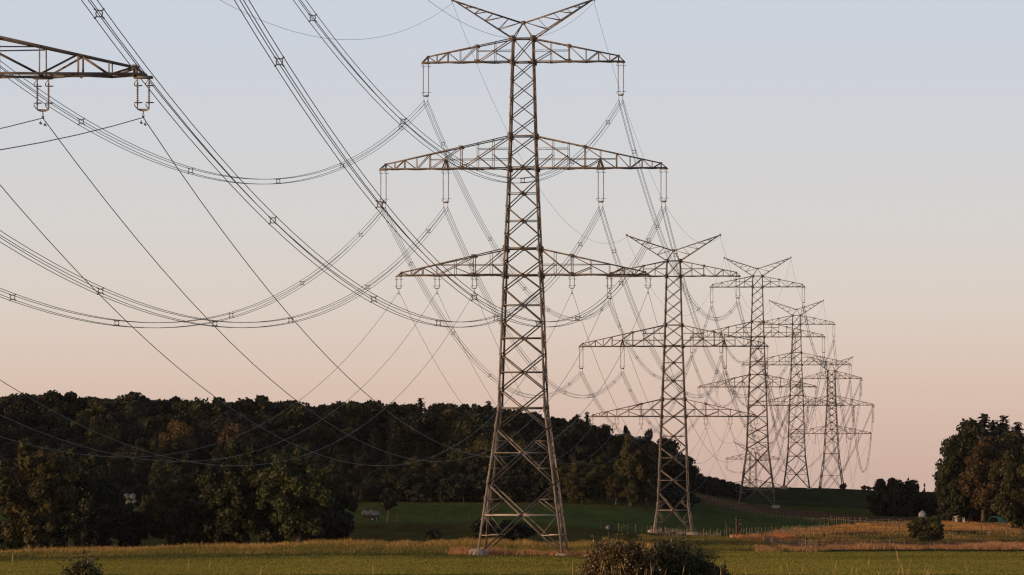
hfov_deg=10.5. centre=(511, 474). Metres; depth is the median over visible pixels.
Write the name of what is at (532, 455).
conifer tree
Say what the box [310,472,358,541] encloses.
oak tree
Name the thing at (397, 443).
conifer tree
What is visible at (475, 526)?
meadow bush
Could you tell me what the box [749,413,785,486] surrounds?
conductor bundle
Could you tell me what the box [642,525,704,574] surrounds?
shrub
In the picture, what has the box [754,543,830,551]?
dry grass
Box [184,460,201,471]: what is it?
broadleaf tree
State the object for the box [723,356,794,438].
conductor bundle
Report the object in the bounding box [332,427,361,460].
broadleaf tree
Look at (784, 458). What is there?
conductor wire
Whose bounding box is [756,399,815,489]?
conductor wire
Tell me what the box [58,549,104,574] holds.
shrub
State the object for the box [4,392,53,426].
broadleaf tree
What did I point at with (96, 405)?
broadleaf tree
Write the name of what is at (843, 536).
dry grass
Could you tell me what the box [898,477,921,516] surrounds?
hedge bush
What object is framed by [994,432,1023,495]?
broadleaf tree
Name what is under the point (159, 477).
broadleaf tree
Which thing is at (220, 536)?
tree
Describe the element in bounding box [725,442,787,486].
lattice pylon
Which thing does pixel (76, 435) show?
broadleaf tree
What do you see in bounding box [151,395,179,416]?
broadleaf tree
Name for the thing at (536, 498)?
wire fence
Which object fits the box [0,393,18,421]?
broadleaf tree
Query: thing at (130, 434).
broadleaf tree
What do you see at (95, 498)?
oak tree
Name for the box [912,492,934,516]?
hedge bush
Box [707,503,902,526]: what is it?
wire fence
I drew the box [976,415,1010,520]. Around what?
broadleaf tree
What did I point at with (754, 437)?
conductor bundle
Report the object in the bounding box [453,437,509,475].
broadleaf tree
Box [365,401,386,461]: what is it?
conifer tree
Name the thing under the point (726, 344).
conductor bundle
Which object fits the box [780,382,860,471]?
conductor bundle
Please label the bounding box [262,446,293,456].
broadleaf tree
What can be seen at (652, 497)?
edge tree
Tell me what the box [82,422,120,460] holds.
tree
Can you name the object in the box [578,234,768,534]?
lattice pylon
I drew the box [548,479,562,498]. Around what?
edge tree
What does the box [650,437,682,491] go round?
broadleaf tree
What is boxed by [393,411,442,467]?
broadleaf tree
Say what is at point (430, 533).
meadow bush
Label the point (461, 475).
broadleaf tree
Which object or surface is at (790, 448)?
conductor bundle
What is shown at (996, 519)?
tarpaulin tunnel
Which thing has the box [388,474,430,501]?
tree
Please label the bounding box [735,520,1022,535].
dry grass
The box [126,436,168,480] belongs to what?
broadleaf tree
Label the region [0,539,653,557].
tall grass
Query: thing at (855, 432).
conductor bundle
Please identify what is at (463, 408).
conifer tree
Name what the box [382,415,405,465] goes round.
conifer tree
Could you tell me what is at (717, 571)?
shrub
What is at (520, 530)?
meadow bush
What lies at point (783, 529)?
post fence
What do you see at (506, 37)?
earth wire
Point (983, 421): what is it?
broadleaf tree
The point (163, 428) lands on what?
broadleaf tree
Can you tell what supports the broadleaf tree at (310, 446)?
on the ground at (585, 519)
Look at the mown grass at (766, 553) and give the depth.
642.58 m
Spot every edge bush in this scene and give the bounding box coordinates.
[689,473,709,492]
[695,476,713,491]
[708,476,719,492]
[708,487,720,496]
[717,479,730,495]
[720,481,738,496]
[730,483,740,497]
[740,486,752,497]
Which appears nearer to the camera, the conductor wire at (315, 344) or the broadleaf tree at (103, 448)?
the conductor wire at (315, 344)
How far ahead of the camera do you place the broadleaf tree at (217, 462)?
1063.85 m
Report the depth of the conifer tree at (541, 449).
1098.85 m
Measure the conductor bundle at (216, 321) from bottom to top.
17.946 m
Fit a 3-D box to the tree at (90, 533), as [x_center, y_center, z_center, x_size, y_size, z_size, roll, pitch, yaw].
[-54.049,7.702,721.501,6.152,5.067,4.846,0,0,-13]
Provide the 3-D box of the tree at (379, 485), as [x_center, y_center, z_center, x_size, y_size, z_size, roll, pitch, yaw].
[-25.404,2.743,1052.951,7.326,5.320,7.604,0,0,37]
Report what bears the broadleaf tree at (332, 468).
on the ground at (585, 519)
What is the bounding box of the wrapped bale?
[130,493,135,499]
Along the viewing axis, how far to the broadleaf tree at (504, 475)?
1058.38 m
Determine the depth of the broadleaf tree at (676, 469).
1080.75 m
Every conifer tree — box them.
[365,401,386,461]
[380,402,401,459]
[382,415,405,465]
[384,442,399,471]
[386,430,410,468]
[413,442,424,472]
[414,398,426,413]
[439,406,447,428]
[453,426,465,447]
[460,404,469,419]
[483,401,494,419]
[514,414,533,454]
[527,441,538,462]
[530,411,540,449]
[531,424,549,472]
[541,424,550,470]
[553,419,561,429]
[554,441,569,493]
[571,414,582,422]
[602,433,612,452]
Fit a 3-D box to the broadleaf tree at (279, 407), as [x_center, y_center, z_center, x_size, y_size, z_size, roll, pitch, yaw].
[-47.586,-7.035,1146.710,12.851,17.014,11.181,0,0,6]
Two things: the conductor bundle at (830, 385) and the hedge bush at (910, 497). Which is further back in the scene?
the conductor bundle at (830, 385)
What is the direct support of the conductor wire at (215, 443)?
hanging from the lattice pylon at (137, 73)
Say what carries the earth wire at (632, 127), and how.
attached to the lattice pylon at (509, 169)
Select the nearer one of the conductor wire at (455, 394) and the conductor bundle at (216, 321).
the conductor bundle at (216, 321)
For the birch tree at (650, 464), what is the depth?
1046.80 m
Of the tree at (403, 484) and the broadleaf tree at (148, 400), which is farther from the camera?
the broadleaf tree at (148, 400)
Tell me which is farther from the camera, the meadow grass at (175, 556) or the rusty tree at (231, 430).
the rusty tree at (231, 430)
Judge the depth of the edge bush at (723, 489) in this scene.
1394.48 m
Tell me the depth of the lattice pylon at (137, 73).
227.66 m
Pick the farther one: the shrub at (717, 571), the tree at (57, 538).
the tree at (57, 538)
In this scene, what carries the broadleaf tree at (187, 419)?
on the ground at (585, 519)
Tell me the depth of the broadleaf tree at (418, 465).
1065.11 m
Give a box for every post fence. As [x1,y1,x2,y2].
[618,523,828,535]
[650,526,720,536]
[763,534,1017,549]
[777,529,1006,535]
[787,537,906,543]
[803,524,1020,534]
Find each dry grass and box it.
[445,545,594,555]
[698,493,914,520]
[725,533,795,539]
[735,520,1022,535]
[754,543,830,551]
[770,540,1023,549]
[771,526,1022,544]
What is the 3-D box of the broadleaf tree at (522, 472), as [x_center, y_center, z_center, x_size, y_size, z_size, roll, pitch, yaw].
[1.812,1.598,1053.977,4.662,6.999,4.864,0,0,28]
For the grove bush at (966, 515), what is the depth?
1070.83 m
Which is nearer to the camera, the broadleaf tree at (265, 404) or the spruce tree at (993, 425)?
the spruce tree at (993, 425)
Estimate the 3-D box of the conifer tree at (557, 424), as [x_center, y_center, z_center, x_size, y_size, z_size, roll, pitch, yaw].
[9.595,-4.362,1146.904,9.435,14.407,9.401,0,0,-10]
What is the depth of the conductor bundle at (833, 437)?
1716.18 m
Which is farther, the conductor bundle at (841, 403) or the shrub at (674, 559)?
the conductor bundle at (841, 403)
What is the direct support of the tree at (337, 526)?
on the ground at (585, 519)
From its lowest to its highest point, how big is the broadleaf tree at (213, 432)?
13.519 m
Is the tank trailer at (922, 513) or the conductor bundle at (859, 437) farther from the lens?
the conductor bundle at (859, 437)
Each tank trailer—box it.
[356,510,379,521]
[918,510,926,516]
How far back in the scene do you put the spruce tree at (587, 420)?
1119.63 m
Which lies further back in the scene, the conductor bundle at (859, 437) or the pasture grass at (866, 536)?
the conductor bundle at (859, 437)
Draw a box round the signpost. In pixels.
[732,516,741,534]
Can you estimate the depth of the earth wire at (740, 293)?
1063.79 m
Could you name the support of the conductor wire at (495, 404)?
attached to the lattice pylon at (509, 169)
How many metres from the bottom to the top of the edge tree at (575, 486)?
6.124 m
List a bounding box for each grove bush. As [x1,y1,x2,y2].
[936,499,956,521]
[959,497,973,521]
[965,495,986,521]
[979,507,995,521]
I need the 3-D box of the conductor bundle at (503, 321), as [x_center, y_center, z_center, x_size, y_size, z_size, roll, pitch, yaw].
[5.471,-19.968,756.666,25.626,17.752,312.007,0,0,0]
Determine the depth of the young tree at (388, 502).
904.12 m
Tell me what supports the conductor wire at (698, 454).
attached to the lattice pylon at (661, 416)
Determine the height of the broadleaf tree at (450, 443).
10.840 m
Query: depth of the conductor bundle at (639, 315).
669.96 m
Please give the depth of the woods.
1157.30 m
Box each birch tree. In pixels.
[615,432,645,503]
[635,443,657,505]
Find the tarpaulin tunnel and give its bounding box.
[988,516,1009,522]
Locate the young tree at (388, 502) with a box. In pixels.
[379,487,398,522]
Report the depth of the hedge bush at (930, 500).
1176.34 m
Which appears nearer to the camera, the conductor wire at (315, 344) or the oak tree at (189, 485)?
the conductor wire at (315, 344)
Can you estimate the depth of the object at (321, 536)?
720.40 m
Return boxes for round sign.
[605,524,611,539]
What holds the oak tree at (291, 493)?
on the ground at (585, 519)
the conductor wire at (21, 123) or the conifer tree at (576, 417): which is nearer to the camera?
the conductor wire at (21, 123)
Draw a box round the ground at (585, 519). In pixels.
[0,487,1023,574]
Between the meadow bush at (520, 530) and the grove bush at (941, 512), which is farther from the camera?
the grove bush at (941, 512)
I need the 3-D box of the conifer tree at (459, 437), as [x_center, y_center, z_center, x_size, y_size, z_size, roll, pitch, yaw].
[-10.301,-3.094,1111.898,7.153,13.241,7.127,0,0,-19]
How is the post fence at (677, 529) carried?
on the ground at (585, 519)
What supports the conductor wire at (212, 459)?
hanging from the lattice pylon at (137, 73)
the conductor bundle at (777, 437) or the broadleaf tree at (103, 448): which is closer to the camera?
the broadleaf tree at (103, 448)
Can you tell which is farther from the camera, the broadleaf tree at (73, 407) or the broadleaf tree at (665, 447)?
the broadleaf tree at (73, 407)
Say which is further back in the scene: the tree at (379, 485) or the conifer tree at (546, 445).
the conifer tree at (546, 445)
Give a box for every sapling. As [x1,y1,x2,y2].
[623,425,630,433]
[644,428,652,440]
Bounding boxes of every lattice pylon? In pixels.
[0,36,153,125]
[379,0,667,555]
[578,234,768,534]
[690,257,825,508]
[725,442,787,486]
[741,300,850,488]
[787,357,874,488]
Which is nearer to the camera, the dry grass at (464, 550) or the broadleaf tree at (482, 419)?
the dry grass at (464, 550)
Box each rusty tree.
[158,419,198,451]
[214,423,254,456]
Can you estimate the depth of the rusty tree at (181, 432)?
1092.47 m
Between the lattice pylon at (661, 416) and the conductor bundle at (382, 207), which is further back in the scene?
the lattice pylon at (661, 416)
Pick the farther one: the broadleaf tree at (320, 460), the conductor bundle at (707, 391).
the conductor bundle at (707, 391)
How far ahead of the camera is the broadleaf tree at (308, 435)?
1104.31 m
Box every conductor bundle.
[0,61,424,183]
[0,207,447,327]
[0,208,382,327]
[81,0,602,327]
[234,0,665,326]
[293,0,622,182]
[382,209,581,397]
[424,101,610,320]
[444,208,623,397]
[580,355,691,438]
[599,207,725,397]
[608,302,711,379]
[619,101,738,320]
[621,356,721,437]
[662,208,766,397]
[691,357,743,406]
[711,307,759,362]
[720,357,767,406]
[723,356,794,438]
[727,384,799,472]
[737,302,803,379]
[743,384,788,470]
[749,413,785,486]
[759,343,801,437]
[765,355,823,438]
[767,387,808,471]
[768,408,806,485]
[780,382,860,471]
[793,356,826,406]
[803,305,834,362]
[813,410,851,484]
[823,357,850,406]
[825,381,854,471]
[832,408,872,483]
[833,343,861,439]
[849,379,873,472]
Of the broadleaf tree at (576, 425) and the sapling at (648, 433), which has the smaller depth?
the broadleaf tree at (576, 425)
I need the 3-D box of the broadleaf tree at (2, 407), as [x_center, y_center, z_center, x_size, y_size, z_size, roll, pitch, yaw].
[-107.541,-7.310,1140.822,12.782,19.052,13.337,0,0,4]
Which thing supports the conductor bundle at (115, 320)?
hanging from the lattice pylon at (137, 73)
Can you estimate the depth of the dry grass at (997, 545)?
731.70 m
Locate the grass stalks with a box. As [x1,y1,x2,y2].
[10,548,1021,574]
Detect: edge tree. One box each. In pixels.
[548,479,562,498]
[561,472,586,503]
[581,468,604,502]
[605,475,626,504]
[621,481,639,505]
[644,485,656,506]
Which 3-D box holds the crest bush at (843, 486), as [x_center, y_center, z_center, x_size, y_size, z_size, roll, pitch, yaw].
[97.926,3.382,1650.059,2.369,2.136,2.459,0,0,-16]
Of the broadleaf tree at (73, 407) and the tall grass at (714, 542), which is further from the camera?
the broadleaf tree at (73, 407)
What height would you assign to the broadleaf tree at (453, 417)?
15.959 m
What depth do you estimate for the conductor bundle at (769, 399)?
1726.67 m
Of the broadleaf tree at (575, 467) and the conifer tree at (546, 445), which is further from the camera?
the conifer tree at (546, 445)
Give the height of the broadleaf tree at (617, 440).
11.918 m
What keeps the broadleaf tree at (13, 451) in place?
on the ground at (585, 519)
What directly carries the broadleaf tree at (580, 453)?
on the ground at (585, 519)
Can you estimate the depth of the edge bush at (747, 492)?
1438.94 m
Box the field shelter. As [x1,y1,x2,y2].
[953,515,964,522]
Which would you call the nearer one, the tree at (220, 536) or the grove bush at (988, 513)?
the tree at (220, 536)
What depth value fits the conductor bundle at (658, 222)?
669.82 m
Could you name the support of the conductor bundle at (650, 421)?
hanging from the lattice pylon at (661, 416)
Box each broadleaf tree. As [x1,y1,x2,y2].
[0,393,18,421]
[0,404,7,415]
[0,426,34,451]
[0,458,16,473]
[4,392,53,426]
[8,444,29,466]
[29,426,53,453]
[36,390,68,408]
[47,408,70,431]
[48,424,88,448]
[50,440,85,460]
[57,391,89,423]
[70,415,96,427]
[73,396,111,421]
[82,444,107,463]
[93,411,126,431]
[103,391,157,422]
[104,444,134,474]
[107,451,127,478]
[113,423,143,447]
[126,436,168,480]
[135,413,167,441]
[144,397,153,404]
[144,424,171,448]
[147,466,169,486]
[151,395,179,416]
[151,457,175,474]
[162,414,192,425]
[163,440,198,471]
[165,397,211,424]
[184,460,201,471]
[190,430,215,449]
[196,443,212,472]
[199,410,250,438]
[202,423,226,446]
[204,396,230,417]
[205,456,224,474]
[229,397,257,421]
[238,410,264,426]
[240,437,267,461]
[244,395,275,419]
[244,424,261,438]
[256,412,300,433]
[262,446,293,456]
[270,400,289,413]
[271,425,327,459]
[279,400,321,422]
[289,408,345,443]
[291,442,325,461]
[304,455,326,476]
[307,404,342,416]
[316,410,363,449]
[323,464,350,482]
[328,453,352,478]
[332,400,373,429]
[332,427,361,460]
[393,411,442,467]
[400,467,424,477]
[402,456,423,474]
[422,455,449,483]
[423,408,470,457]
[424,467,445,484]
[439,413,498,456]
[440,438,458,473]
[445,451,469,476]
[449,473,465,478]
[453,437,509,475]
[462,424,493,474]
[466,453,487,477]
[490,431,529,455]
[491,438,527,477]
[492,455,514,477]
[498,471,508,478]
[506,409,533,442]
[511,465,532,487]
[514,456,543,479]
[530,469,551,487]
[544,459,568,475]
[549,426,587,470]
[554,465,570,500]
[562,420,599,446]
[568,445,594,466]
[568,459,590,474]
[577,466,592,498]
[589,453,613,497]
[590,423,620,452]
[610,434,640,450]
[611,442,637,462]
[612,458,622,475]
[634,436,655,446]
[638,468,663,503]
[641,443,673,495]
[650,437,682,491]
[653,461,665,501]
[655,443,678,455]
[661,457,689,493]
[663,453,683,471]
[677,453,700,491]
[932,417,982,501]
[933,453,969,521]
[945,438,977,521]
[956,435,1003,522]
[985,440,1021,515]
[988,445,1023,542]
[992,427,1023,449]
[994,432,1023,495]
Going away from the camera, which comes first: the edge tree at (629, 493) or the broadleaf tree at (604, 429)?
the edge tree at (629, 493)
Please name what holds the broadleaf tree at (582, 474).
on the ground at (585, 519)
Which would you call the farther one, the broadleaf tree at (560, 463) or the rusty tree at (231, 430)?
the rusty tree at (231, 430)
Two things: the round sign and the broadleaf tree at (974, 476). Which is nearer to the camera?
the round sign
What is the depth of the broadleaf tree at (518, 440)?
1100.65 m
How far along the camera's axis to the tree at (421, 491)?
1046.79 m
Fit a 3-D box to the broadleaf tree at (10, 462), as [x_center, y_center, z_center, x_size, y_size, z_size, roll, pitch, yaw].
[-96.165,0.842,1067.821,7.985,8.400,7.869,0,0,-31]
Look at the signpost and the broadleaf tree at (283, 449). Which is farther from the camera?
the broadleaf tree at (283, 449)
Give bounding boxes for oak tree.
[0,438,78,550]
[51,447,118,546]
[84,468,125,538]
[137,480,195,546]
[176,465,220,518]
[195,439,281,544]
[255,444,347,542]
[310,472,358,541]
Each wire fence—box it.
[424,497,661,508]
[698,495,910,525]
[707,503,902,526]
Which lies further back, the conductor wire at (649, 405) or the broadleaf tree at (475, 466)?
the broadleaf tree at (475, 466)
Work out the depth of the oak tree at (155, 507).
726.81 m
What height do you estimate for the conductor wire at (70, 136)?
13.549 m
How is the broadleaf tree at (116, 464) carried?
on the ground at (585, 519)
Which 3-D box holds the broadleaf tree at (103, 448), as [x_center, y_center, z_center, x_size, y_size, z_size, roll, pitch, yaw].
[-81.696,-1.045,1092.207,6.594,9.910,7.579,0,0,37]
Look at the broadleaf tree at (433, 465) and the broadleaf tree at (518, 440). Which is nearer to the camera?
the broadleaf tree at (433, 465)
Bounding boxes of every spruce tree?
[582,412,595,460]
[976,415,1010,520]
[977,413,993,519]
[986,420,996,433]
[1013,422,1023,434]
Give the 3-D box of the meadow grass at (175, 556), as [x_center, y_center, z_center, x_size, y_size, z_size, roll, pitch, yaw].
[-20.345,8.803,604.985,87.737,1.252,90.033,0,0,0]
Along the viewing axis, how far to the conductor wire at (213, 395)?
309.28 m
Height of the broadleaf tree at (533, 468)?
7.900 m
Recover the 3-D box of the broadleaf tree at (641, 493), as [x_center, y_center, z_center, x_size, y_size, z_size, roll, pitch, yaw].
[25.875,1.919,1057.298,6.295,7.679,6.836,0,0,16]
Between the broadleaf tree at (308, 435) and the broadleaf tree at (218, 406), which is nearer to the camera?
the broadleaf tree at (308, 435)
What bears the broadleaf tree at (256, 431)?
on the ground at (585, 519)
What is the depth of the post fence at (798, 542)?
729.39 m
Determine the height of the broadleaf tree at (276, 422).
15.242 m
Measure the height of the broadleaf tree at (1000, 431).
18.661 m
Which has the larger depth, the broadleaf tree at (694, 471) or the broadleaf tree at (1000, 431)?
the broadleaf tree at (694, 471)
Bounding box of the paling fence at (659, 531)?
[652,527,671,535]
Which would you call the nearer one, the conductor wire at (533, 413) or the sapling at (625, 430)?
the conductor wire at (533, 413)
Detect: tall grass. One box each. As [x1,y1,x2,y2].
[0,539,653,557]
[635,534,830,550]
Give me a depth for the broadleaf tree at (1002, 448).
1061.35 m
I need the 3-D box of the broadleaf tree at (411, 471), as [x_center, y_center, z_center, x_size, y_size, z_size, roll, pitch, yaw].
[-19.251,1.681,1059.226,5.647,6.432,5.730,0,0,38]
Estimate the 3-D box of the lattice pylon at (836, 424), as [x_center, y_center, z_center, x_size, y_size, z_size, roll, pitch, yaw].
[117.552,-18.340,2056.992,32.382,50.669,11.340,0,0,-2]
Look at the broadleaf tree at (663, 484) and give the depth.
1076.74 m
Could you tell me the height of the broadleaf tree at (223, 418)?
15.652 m
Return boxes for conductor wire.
[0,117,142,149]
[0,118,42,128]
[0,185,571,465]
[0,291,474,465]
[0,293,397,456]
[1,292,436,461]
[43,118,608,461]
[143,118,647,456]
[401,297,590,461]
[437,292,616,463]
[475,294,640,464]
[572,292,705,464]
[610,293,728,463]
[618,396,716,488]
[641,403,732,492]
[648,292,755,461]
[730,398,797,490]
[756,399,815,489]
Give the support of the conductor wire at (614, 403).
hanging from the lattice pylon at (509, 169)
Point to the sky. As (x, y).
(874, 146)
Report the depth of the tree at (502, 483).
1046.16 m
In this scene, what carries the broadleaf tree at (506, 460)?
on the ground at (585, 519)
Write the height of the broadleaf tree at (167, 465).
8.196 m
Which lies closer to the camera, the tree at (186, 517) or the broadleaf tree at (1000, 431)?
the tree at (186, 517)
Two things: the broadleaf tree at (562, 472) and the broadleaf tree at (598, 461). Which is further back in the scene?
the broadleaf tree at (598, 461)
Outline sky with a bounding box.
[0,0,1023,491]
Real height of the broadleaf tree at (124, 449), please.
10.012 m
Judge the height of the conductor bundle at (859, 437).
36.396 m
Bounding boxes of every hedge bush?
[866,477,905,516]
[867,503,887,515]
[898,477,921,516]
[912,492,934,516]
[920,493,940,515]
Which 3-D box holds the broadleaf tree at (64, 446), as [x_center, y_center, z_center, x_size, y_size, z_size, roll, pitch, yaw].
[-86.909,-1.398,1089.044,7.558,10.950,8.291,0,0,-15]
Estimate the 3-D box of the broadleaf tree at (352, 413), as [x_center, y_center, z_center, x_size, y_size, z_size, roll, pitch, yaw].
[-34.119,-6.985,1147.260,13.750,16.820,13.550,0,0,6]
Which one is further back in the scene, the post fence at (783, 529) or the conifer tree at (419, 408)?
the conifer tree at (419, 408)
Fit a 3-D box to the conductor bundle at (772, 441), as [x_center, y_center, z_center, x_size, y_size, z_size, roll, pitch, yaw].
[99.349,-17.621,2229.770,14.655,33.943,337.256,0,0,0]
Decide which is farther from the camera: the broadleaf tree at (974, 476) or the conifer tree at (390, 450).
the conifer tree at (390, 450)
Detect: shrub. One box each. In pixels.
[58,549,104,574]
[567,525,664,574]
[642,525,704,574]
[688,539,716,574]
[706,556,732,574]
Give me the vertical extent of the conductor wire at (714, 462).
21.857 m
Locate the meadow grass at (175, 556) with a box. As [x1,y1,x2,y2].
[0,547,718,561]
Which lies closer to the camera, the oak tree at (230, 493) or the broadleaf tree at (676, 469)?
the oak tree at (230, 493)
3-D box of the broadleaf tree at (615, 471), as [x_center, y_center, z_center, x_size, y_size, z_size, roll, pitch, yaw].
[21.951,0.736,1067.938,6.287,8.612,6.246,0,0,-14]
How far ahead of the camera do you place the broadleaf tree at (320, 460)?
1075.42 m
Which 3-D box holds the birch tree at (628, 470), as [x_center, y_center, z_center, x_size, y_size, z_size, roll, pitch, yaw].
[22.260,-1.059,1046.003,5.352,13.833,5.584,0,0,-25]
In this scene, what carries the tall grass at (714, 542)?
on the ground at (585, 519)
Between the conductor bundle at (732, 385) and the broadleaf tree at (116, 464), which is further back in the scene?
the conductor bundle at (732, 385)
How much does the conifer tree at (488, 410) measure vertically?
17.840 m
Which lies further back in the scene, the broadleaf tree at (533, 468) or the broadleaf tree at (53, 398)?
the broadleaf tree at (53, 398)
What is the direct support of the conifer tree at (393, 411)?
on the ground at (585, 519)
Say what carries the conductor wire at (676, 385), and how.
hanging from the lattice pylon at (509, 169)
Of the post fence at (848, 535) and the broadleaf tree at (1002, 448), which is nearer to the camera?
the post fence at (848, 535)
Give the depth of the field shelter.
1058.64 m
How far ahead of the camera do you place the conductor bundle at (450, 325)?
679.31 m
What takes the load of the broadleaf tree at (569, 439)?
on the ground at (585, 519)
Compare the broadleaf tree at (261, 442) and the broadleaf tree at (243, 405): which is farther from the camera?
the broadleaf tree at (243, 405)
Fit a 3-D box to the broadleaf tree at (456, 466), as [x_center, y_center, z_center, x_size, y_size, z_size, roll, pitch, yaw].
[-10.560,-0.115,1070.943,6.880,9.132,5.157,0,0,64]
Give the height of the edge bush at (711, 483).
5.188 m
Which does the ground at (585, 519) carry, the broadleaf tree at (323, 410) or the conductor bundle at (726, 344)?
the broadleaf tree at (323, 410)
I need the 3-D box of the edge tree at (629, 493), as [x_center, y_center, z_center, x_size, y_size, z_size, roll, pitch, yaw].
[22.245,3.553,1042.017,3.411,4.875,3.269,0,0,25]
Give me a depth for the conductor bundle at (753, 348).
1012.25 m
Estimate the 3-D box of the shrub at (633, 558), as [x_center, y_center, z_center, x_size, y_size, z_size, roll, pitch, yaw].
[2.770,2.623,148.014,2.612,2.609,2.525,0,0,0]
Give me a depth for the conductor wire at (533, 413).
705.32 m
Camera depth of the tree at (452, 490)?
1046.64 m
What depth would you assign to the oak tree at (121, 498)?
740.54 m
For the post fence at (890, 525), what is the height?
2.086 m
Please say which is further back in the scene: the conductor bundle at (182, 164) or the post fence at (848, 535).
the post fence at (848, 535)
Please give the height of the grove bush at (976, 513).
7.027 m
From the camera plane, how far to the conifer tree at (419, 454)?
1086.52 m
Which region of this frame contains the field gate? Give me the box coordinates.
[747,531,757,536]
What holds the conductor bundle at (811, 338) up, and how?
hanging from the lattice pylon at (774, 505)
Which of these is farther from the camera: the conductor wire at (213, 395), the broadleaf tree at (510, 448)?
the broadleaf tree at (510, 448)
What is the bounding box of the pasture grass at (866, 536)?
[790,533,1022,544]
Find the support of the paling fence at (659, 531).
on the ground at (585, 519)
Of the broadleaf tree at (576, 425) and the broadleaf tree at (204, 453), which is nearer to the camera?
the broadleaf tree at (204, 453)
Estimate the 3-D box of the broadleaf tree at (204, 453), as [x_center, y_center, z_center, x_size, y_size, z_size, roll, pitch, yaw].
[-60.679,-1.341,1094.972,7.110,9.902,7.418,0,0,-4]
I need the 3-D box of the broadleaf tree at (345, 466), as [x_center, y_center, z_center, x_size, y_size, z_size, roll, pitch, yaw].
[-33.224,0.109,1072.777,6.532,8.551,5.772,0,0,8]
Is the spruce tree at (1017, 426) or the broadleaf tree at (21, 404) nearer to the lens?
the spruce tree at (1017, 426)
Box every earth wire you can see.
[222,1,450,39]
[428,0,593,38]
[453,5,626,243]
[594,3,719,242]
[721,241,790,315]
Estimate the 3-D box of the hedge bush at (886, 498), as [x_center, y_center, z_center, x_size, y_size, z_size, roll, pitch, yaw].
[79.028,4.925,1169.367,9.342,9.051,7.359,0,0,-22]
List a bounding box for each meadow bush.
[423,526,441,541]
[469,519,502,539]
[498,520,536,541]
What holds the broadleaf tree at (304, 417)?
on the ground at (585, 519)
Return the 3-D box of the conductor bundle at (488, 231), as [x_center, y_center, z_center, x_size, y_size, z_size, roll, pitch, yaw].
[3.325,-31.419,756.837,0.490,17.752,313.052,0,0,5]
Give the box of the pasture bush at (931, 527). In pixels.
[906,515,944,541]
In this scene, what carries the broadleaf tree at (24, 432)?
on the ground at (585, 519)
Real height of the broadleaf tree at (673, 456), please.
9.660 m
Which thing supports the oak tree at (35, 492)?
on the ground at (585, 519)
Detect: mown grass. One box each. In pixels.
[0,555,1023,574]
[715,550,1023,559]
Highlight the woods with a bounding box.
[0,394,600,454]
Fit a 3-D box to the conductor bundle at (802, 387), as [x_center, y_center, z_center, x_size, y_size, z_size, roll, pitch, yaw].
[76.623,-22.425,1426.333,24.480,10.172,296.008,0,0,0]
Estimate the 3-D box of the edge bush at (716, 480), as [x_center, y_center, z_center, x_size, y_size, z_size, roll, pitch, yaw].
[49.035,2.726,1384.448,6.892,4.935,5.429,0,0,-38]
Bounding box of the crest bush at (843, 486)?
[839,483,846,488]
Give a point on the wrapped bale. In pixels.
(132, 496)
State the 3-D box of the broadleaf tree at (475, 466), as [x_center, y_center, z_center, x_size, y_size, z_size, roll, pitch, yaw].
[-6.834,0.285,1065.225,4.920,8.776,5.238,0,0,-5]
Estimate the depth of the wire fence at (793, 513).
1088.92 m
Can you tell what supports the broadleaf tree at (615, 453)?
on the ground at (585, 519)
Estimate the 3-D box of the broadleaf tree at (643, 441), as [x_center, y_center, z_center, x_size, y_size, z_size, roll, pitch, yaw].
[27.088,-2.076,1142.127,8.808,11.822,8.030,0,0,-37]

